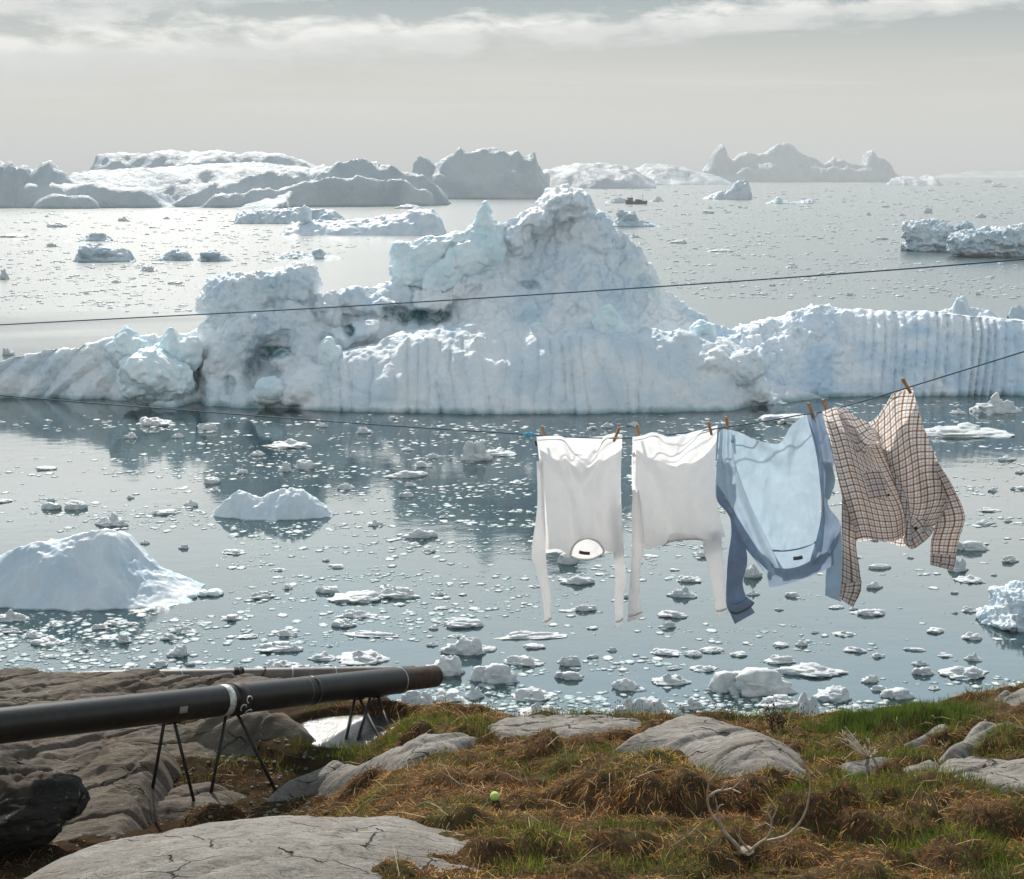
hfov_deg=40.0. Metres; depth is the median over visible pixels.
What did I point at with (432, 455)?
ice floe
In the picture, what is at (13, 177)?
iceberg
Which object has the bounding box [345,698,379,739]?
pipe support
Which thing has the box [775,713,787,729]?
dried plant
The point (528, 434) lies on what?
rope knot
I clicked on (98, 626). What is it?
ice floe
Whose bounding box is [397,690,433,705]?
ice floe
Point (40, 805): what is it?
boulder
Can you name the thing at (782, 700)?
ice floe
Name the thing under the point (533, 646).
ice floe
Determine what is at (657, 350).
iceberg
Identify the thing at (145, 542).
ice floe
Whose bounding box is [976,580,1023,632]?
iceberg
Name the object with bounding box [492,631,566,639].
ice floe
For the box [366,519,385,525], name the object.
ice floe
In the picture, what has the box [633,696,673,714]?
ice floe
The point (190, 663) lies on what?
ice floe
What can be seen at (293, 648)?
ice floe
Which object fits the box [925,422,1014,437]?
ice floe
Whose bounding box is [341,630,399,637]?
ice floe
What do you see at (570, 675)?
ice floe
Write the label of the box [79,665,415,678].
pipe
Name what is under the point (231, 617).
ice floe
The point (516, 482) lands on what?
ice floe
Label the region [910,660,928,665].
ice floe
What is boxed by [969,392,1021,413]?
ice floe
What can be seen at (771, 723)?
dried plant
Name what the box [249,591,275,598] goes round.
ice floe
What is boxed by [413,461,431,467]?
ice floe
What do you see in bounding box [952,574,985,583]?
ice floe
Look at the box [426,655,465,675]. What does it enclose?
ice floe
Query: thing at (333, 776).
rock outcrop
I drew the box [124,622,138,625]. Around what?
ice floe
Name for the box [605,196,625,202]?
iceberg
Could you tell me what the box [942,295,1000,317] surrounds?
iceberg
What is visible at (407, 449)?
ice floe
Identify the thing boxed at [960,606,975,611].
ice floe
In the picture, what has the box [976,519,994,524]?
ice floe
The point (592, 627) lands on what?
ice floe
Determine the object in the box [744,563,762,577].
ice floe
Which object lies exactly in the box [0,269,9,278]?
ice floe
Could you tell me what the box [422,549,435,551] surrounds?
ice floe
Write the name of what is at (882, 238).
ice floe
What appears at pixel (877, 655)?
ice floe
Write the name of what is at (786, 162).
iceberg
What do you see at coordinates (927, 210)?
ice floe
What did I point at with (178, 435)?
ice floe
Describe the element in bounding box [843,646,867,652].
ice floe
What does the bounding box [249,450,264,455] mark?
ice floe
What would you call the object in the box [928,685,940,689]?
ice floe
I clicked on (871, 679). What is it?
ice floe
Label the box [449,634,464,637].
ice floe
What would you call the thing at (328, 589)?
ice floe
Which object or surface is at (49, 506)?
ice floe
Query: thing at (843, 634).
ice floe
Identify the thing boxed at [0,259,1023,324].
clothesline
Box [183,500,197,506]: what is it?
ice floe
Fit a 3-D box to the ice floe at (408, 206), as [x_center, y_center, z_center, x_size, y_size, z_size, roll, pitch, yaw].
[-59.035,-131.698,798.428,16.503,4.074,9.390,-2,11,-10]
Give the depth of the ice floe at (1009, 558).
73.51 m
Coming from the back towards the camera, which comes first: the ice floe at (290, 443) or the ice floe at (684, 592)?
the ice floe at (290, 443)
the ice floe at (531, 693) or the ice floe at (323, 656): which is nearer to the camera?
the ice floe at (531, 693)
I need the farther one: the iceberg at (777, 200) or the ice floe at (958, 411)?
the iceberg at (777, 200)
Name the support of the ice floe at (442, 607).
on the water
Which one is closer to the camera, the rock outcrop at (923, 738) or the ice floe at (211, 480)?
the rock outcrop at (923, 738)
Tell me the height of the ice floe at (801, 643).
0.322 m
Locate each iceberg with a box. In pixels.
[0,160,79,207]
[0,183,836,414]
[0,528,226,615]
[14,149,316,208]
[65,232,112,240]
[71,243,135,261]
[153,158,451,208]
[156,249,193,260]
[193,249,232,261]
[210,487,333,522]
[234,207,344,223]
[273,249,341,258]
[280,205,446,235]
[412,148,549,198]
[543,162,655,188]
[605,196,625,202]
[613,209,659,226]
[635,163,732,184]
[649,196,663,201]
[701,142,900,181]
[703,180,752,198]
[722,303,1023,396]
[765,197,818,203]
[886,174,942,185]
[900,218,974,251]
[935,170,1023,177]
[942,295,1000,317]
[946,223,1023,256]
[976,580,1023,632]
[1007,305,1023,319]
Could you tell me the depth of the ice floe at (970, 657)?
58.66 m
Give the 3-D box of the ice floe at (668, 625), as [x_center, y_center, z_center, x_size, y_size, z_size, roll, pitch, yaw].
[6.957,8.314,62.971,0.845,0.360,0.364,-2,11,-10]
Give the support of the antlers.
on the ground at (18, 870)
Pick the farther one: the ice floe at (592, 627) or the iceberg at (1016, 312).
the iceberg at (1016, 312)
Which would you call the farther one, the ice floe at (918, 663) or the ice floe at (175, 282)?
the ice floe at (175, 282)
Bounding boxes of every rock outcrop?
[0,667,282,759]
[0,732,173,842]
[24,815,476,878]
[131,742,182,780]
[158,782,246,820]
[174,711,314,755]
[266,732,476,801]
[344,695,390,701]
[488,714,640,739]
[612,714,807,777]
[839,757,886,777]
[903,760,939,774]
[905,724,947,748]
[939,721,1018,764]
[939,756,1023,793]
[995,688,1023,705]
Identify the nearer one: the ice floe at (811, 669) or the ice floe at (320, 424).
the ice floe at (811, 669)
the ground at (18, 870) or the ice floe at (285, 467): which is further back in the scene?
the ice floe at (285, 467)
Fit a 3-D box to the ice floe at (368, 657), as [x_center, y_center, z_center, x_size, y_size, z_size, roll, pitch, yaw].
[-6.250,9.029,58.820,2.351,0.590,1.661,1,11,4]
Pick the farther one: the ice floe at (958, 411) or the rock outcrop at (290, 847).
the ice floe at (958, 411)
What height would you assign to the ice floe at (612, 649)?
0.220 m
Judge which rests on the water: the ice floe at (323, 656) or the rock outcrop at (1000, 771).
the ice floe at (323, 656)
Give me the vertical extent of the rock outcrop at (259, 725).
0.533 m
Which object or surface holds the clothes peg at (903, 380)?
attached to the clothesline at (523, 433)
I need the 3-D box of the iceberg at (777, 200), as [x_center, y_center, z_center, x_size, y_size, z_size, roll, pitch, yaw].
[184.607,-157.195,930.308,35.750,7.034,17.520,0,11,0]
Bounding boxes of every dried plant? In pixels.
[764,700,788,729]
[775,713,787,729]
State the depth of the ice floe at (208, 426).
111.27 m
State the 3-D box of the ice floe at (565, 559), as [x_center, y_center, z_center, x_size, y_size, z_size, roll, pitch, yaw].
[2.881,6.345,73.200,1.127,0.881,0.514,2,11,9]
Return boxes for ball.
[490,791,498,800]
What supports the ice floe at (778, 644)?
on the water
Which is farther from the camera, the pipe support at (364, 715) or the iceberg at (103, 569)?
the iceberg at (103, 569)
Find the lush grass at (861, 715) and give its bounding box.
[751,689,1020,737]
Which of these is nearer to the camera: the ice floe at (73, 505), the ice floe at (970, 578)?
the ice floe at (970, 578)
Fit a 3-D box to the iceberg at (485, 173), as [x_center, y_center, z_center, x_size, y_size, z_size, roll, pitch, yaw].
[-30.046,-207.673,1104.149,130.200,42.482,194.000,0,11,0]
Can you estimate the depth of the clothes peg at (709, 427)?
7.09 m
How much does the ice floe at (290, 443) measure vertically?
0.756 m
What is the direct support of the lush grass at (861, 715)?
on the ground at (18, 870)
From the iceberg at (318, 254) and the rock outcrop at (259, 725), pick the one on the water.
the iceberg at (318, 254)
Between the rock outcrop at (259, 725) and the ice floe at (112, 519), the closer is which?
the rock outcrop at (259, 725)
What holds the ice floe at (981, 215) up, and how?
on the water
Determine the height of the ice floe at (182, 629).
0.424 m
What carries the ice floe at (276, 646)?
on the water
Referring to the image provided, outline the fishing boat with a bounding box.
[625,196,646,203]
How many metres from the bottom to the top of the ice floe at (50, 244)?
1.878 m
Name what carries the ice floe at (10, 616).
on the water
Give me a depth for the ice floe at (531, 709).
52.70 m
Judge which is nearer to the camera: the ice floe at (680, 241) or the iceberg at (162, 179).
the ice floe at (680, 241)
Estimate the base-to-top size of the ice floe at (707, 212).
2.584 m
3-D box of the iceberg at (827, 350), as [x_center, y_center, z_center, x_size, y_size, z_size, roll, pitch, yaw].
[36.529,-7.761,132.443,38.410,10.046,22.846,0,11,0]
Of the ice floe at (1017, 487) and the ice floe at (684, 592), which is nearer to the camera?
the ice floe at (684, 592)
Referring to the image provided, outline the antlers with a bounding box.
[706,759,810,855]
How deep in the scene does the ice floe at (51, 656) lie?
59.02 m
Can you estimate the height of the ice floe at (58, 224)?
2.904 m
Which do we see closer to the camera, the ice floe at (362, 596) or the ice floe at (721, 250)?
the ice floe at (362, 596)
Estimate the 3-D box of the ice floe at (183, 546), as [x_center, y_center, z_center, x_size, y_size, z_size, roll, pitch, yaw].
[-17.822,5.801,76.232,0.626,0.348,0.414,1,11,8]
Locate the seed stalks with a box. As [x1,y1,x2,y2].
[459,694,925,725]
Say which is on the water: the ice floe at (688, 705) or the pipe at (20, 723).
the ice floe at (688, 705)
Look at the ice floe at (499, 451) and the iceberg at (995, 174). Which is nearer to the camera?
the ice floe at (499, 451)
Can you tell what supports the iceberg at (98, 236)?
on the water
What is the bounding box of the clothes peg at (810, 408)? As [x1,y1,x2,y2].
[807,402,813,418]
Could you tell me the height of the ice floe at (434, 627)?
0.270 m
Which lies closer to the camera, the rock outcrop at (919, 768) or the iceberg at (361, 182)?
the rock outcrop at (919, 768)
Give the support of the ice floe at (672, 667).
on the water
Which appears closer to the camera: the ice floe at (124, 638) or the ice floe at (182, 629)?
the ice floe at (124, 638)
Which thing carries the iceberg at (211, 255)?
on the water
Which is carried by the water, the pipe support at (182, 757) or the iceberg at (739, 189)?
the iceberg at (739, 189)
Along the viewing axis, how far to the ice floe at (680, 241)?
405.67 m
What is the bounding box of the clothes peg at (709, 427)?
[707,421,712,434]
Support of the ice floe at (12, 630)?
on the water
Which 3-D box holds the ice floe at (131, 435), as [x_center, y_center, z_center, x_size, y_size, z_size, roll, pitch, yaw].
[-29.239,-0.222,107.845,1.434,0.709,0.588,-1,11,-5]
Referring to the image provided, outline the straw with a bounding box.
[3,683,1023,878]
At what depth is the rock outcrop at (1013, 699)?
12.79 m
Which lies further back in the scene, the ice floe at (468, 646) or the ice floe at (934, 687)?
the ice floe at (468, 646)
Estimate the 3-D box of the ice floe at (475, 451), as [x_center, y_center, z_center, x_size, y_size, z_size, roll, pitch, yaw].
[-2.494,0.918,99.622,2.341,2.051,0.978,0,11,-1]
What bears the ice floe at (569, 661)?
on the water
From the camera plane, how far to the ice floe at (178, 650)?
59.14 m
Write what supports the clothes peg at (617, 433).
attached to the clothesline at (523, 433)
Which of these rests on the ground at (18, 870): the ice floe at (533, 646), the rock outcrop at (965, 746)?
the rock outcrop at (965, 746)
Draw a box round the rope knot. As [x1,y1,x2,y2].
[523,429,533,440]
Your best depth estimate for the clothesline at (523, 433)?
7.47 m
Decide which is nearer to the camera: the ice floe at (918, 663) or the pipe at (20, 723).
the pipe at (20, 723)
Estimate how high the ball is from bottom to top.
0.068 m
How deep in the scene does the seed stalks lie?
13.19 m
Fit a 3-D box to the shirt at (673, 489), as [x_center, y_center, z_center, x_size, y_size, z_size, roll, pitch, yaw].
[0.862,0.434,7.240,0.526,1.036,0.161,0,11,0]
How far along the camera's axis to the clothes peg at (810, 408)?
6.91 m
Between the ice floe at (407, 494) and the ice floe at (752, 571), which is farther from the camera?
the ice floe at (407, 494)
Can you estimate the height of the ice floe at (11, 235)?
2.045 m
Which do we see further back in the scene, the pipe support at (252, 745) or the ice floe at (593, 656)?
the ice floe at (593, 656)
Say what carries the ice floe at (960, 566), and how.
on the water
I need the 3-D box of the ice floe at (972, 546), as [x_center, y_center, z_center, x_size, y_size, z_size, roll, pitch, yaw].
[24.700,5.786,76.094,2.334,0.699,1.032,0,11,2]
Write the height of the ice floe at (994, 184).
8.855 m
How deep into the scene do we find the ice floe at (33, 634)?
61.48 m
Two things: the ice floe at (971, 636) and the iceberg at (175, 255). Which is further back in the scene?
the iceberg at (175, 255)
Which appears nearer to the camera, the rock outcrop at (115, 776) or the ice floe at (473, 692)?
the rock outcrop at (115, 776)
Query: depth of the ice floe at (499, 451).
101.25 m
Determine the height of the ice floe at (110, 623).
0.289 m
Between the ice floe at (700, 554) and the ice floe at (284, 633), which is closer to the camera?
the ice floe at (284, 633)
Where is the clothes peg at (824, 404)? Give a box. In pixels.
[821,398,827,409]
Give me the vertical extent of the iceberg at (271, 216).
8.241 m
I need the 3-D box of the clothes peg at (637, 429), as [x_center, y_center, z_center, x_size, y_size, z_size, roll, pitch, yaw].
[0.650,-0.033,7.219,0.032,0.093,0.030,0,11,0]
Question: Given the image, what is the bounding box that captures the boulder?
[0,757,90,859]
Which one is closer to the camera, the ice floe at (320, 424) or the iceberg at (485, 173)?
the ice floe at (320, 424)
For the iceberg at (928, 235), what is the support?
on the water
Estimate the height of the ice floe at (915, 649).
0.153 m
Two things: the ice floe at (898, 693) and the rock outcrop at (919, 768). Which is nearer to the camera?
the rock outcrop at (919, 768)
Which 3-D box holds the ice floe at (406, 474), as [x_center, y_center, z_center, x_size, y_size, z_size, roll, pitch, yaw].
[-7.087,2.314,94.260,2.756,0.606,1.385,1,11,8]
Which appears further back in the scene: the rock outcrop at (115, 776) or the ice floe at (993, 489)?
the ice floe at (993, 489)
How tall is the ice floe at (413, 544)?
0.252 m
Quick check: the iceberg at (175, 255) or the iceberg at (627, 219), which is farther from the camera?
the iceberg at (627, 219)
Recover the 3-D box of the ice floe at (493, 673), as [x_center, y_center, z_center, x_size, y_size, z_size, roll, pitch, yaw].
[-0.732,9.453,56.377,2.157,1.092,0.987,-2,11,-9]
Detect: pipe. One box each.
[0,665,442,743]
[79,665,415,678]
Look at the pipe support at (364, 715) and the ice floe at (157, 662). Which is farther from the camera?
the ice floe at (157, 662)
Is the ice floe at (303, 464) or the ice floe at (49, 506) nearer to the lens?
the ice floe at (49, 506)
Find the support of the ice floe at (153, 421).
on the water
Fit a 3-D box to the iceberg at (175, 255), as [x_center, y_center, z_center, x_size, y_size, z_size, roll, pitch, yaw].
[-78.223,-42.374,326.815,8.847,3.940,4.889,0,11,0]
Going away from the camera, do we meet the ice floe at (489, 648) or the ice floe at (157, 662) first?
the ice floe at (157, 662)
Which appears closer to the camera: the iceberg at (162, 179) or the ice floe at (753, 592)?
the ice floe at (753, 592)
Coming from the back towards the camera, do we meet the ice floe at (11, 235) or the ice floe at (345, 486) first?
the ice floe at (11, 235)
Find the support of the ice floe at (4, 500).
on the water
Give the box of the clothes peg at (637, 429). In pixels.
[635,424,639,435]
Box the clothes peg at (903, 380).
[900,377,911,393]
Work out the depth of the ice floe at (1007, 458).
99.42 m
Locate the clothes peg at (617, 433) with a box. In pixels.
[613,427,620,441]
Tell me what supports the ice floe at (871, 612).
on the water
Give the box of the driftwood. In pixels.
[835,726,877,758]
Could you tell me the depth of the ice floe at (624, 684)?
55.34 m
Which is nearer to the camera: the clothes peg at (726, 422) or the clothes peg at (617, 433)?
the clothes peg at (726, 422)
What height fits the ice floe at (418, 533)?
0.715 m
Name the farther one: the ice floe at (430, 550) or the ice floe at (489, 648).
the ice floe at (430, 550)
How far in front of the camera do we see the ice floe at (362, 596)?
66.82 m
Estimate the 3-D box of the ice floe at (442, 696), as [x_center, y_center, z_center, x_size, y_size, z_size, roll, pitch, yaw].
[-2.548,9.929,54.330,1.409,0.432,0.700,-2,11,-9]
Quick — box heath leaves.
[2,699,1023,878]
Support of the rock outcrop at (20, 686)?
on the ground at (18, 870)
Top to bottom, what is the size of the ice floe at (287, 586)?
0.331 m
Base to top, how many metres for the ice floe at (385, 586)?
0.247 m
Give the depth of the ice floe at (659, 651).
59.39 m
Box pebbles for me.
[33,737,341,860]
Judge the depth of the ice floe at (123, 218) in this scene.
588.23 m
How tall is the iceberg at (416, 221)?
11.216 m
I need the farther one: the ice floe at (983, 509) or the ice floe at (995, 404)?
the ice floe at (995, 404)
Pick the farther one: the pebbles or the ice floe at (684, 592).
the ice floe at (684, 592)
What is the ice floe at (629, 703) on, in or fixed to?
on the water
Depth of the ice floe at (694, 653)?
59.21 m
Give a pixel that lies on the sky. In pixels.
(926, 86)
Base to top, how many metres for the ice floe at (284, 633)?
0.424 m
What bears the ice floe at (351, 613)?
on the water
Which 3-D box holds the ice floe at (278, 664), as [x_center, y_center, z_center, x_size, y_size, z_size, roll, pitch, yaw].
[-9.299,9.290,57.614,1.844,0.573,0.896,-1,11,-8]
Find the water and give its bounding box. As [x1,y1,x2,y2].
[0,174,1023,715]
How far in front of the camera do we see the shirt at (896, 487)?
6.79 m
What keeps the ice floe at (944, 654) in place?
on the water
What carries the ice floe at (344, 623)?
on the water
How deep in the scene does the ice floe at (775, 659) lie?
58.39 m
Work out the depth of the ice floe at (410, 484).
91.24 m
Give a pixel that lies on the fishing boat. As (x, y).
(631, 201)
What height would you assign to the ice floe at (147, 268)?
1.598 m
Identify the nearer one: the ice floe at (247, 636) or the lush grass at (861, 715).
the lush grass at (861, 715)
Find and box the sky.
[0,0,1023,173]
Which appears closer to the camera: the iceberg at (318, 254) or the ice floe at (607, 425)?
the ice floe at (607, 425)
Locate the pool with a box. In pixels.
[301,714,399,747]
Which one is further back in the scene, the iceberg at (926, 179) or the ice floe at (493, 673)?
the iceberg at (926, 179)
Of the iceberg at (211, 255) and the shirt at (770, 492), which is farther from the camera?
the iceberg at (211, 255)
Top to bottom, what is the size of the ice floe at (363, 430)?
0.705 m
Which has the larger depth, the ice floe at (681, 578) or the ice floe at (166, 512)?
the ice floe at (166, 512)
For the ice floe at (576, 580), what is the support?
on the water
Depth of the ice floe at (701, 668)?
57.47 m
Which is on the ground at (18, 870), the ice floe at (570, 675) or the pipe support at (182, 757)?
the pipe support at (182, 757)
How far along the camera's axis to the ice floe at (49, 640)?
60.60 m
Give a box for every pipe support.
[151,721,194,800]
[209,714,276,792]
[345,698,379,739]
[357,696,389,740]
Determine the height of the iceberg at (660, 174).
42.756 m
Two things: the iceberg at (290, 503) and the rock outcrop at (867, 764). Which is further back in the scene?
the iceberg at (290, 503)
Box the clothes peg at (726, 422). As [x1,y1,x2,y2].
[725,416,728,429]
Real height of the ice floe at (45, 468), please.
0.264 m
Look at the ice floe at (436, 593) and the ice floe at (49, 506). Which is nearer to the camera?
the ice floe at (436, 593)
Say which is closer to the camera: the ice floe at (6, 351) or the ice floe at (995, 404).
the ice floe at (995, 404)
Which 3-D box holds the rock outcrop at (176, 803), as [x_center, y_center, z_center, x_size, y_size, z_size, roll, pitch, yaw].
[-2.933,3.397,12.963,1.440,0.341,1.098,0,11,0]
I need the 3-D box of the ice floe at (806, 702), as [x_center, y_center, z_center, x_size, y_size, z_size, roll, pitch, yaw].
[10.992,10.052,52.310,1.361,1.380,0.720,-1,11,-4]
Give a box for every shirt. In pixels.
[531,434,626,627]
[627,425,727,621]
[715,412,841,623]
[822,388,964,606]
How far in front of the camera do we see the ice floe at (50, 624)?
63.13 m
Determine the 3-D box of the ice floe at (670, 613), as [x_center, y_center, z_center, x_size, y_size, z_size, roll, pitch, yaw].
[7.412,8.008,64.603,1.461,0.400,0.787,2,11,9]
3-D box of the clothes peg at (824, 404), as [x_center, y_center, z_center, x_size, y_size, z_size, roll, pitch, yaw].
[1.537,-0.155,6.892,0.043,0.090,0.030,0,11,0]
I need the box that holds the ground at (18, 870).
[0,683,1023,878]
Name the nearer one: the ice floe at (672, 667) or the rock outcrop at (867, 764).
the rock outcrop at (867, 764)
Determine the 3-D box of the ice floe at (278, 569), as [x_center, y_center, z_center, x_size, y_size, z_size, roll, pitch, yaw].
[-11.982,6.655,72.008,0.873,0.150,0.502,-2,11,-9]
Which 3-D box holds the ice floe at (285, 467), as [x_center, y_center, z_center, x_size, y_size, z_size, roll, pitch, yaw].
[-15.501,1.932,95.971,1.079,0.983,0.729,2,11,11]
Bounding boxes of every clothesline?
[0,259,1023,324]
[0,351,1023,438]
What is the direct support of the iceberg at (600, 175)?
on the water
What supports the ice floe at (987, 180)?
on the water
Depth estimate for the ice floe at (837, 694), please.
54.19 m
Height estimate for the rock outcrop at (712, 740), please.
0.850 m
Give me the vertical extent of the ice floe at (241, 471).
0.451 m
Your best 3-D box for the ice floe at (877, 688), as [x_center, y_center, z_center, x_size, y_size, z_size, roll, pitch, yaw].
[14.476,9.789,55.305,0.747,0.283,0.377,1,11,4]
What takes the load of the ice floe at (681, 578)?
on the water
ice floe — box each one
[0,233,28,237]
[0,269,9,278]
[0,499,11,502]
[0,609,30,622]
[1,347,14,354]
[2,627,21,633]
[25,631,44,638]
[30,635,66,646]
[35,466,57,469]
[41,502,61,509]
[42,654,60,657]
[46,222,66,226]
[46,621,58,626]
[47,242,56,246]
[64,500,87,509]
[90,624,109,629]
[94,512,128,526]
[103,620,122,625]
[117,633,131,642]
[118,216,129,220]
[123,432,137,438]
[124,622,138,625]
[136,416,174,425]
[140,266,157,270]
[140,540,149,543]
[148,659,167,666]
[151,509,175,514]
[160,634,178,639]
[164,281,182,283]
[166,644,189,657]
[169,624,195,633]
[172,433,183,437]
[178,543,188,548]
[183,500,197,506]
[185,661,195,665]
[197,423,217,429]
[204,477,220,483]
[220,614,240,620]
[221,549,245,553]
[235,634,258,638]
[237,469,248,473]
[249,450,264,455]
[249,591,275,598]
[255,641,303,652]
[265,438,311,448]
[266,660,303,667]
[270,568,285,570]
[276,629,297,636]
[278,461,291,471]
[283,584,292,588]
[287,645,302,651]
[296,459,314,469]
[308,651,335,660]
[315,422,327,426]
[315,586,339,593]
[326,590,383,602]
[328,564,343,568]
[331,618,356,627]
[335,609,373,617]
[337,483,354,489]
[339,649,389,665]
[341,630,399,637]
[356,426,373,433]
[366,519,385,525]
[380,584,393,588]
[380,587,420,598]
[384,470,427,477]
[395,204,421,208]
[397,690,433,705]
[398,492,414,497]
[401,447,411,450]
[401,528,437,538]
[405,482,417,486]
[408,542,418,545]
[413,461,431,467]
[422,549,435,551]
[425,453,439,458]
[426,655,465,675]
[428,625,438,629]
[431,591,445,595]
[433,690,463,701]
[434,606,448,609]
[439,636,485,655]
[441,617,484,627]
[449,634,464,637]
[461,439,492,460]
[464,684,484,698]
[468,663,518,684]
[482,645,496,651]
[487,447,516,455]
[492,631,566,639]
[503,655,543,665]
[509,480,522,483]
[511,686,552,701]
[518,702,563,716]
[523,643,545,648]
[554,671,583,679]
[558,553,577,564]
[559,656,580,666]
[560,576,594,584]
[571,605,596,611]
[587,626,597,629]
[587,654,598,657]
[601,422,613,427]
[606,647,616,650]
[611,678,639,690]
[612,696,632,713]
[627,421,639,425]
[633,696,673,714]
[650,648,683,655]
[651,673,691,685]
[657,610,688,617]
[659,622,675,627]
[666,586,696,597]
[667,666,681,669]
[668,240,686,242]
[676,575,704,581]
[677,697,705,709]
[684,650,701,656]
[690,665,717,671]
[693,550,704,556]
[699,646,724,652]
[702,210,713,213]
[704,667,797,697]
[707,249,733,251]
[730,651,747,656]
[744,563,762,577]
[746,590,759,595]
[756,413,806,424]
[759,694,796,708]
[763,654,795,663]
[773,642,788,646]
[773,662,848,677]
[784,592,799,596]
[795,640,807,645]
[796,691,822,716]
[813,685,851,702]
[829,605,843,608]
[832,631,856,636]
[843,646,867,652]
[850,609,886,616]
[860,675,878,682]
[866,581,882,588]
[868,564,891,568]
[870,685,886,690]
[871,652,885,657]
[876,237,888,239]
[879,687,915,700]
[903,648,925,650]
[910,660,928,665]
[911,667,934,675]
[923,207,932,212]
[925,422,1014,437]
[927,627,943,633]
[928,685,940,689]
[937,652,952,657]
[938,665,988,680]
[948,558,968,571]
[949,408,966,413]
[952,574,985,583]
[957,541,988,550]
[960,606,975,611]
[961,632,982,639]
[964,652,981,661]
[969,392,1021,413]
[975,213,986,216]
[975,507,1000,511]
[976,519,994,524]
[981,179,991,182]
[987,487,996,491]
[990,182,1005,186]
[998,455,1016,460]
[1002,555,1018,562]
[1010,486,1023,489]
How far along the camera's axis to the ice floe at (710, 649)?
59.72 m
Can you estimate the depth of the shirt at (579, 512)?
7.34 m
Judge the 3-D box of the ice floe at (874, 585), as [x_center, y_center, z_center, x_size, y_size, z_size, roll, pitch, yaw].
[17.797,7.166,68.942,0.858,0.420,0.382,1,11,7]
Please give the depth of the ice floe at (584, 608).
65.31 m
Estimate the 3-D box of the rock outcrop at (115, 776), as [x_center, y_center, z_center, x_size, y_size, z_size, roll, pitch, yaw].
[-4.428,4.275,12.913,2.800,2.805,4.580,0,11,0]
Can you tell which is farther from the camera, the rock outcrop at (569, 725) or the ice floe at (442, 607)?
the ice floe at (442, 607)
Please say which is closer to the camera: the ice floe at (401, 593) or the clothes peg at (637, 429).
the clothes peg at (637, 429)
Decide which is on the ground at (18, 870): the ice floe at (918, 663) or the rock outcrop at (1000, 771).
the rock outcrop at (1000, 771)
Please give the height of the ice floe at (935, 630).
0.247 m
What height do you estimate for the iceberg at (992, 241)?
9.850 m
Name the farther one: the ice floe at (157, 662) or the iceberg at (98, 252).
the iceberg at (98, 252)
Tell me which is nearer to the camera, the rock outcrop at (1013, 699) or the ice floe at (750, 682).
the rock outcrop at (1013, 699)
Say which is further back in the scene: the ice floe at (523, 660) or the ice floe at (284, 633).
the ice floe at (284, 633)
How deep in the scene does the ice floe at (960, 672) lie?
56.70 m
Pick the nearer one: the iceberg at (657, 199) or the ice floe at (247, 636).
the ice floe at (247, 636)
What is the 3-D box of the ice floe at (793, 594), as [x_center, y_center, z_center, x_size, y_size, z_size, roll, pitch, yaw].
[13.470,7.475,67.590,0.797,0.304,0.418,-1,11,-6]
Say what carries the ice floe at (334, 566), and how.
on the water
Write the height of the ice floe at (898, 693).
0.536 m
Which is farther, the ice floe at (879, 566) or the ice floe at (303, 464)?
the ice floe at (303, 464)
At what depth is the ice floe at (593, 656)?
58.98 m
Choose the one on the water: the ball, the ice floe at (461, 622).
the ice floe at (461, 622)
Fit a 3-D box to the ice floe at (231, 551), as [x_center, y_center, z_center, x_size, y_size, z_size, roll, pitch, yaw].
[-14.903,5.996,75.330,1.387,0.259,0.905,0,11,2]
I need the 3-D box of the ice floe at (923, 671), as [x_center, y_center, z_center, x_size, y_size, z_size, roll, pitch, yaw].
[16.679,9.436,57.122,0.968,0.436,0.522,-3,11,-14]
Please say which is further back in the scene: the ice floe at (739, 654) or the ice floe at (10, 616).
the ice floe at (10, 616)
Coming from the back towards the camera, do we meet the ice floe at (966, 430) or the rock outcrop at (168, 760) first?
the ice floe at (966, 430)
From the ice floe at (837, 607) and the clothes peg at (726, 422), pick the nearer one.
the clothes peg at (726, 422)
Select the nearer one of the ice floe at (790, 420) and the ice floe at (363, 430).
the ice floe at (363, 430)
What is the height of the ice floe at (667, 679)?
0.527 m
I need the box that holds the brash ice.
[0,181,1023,716]
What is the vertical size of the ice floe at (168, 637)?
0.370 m
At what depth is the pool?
14.27 m

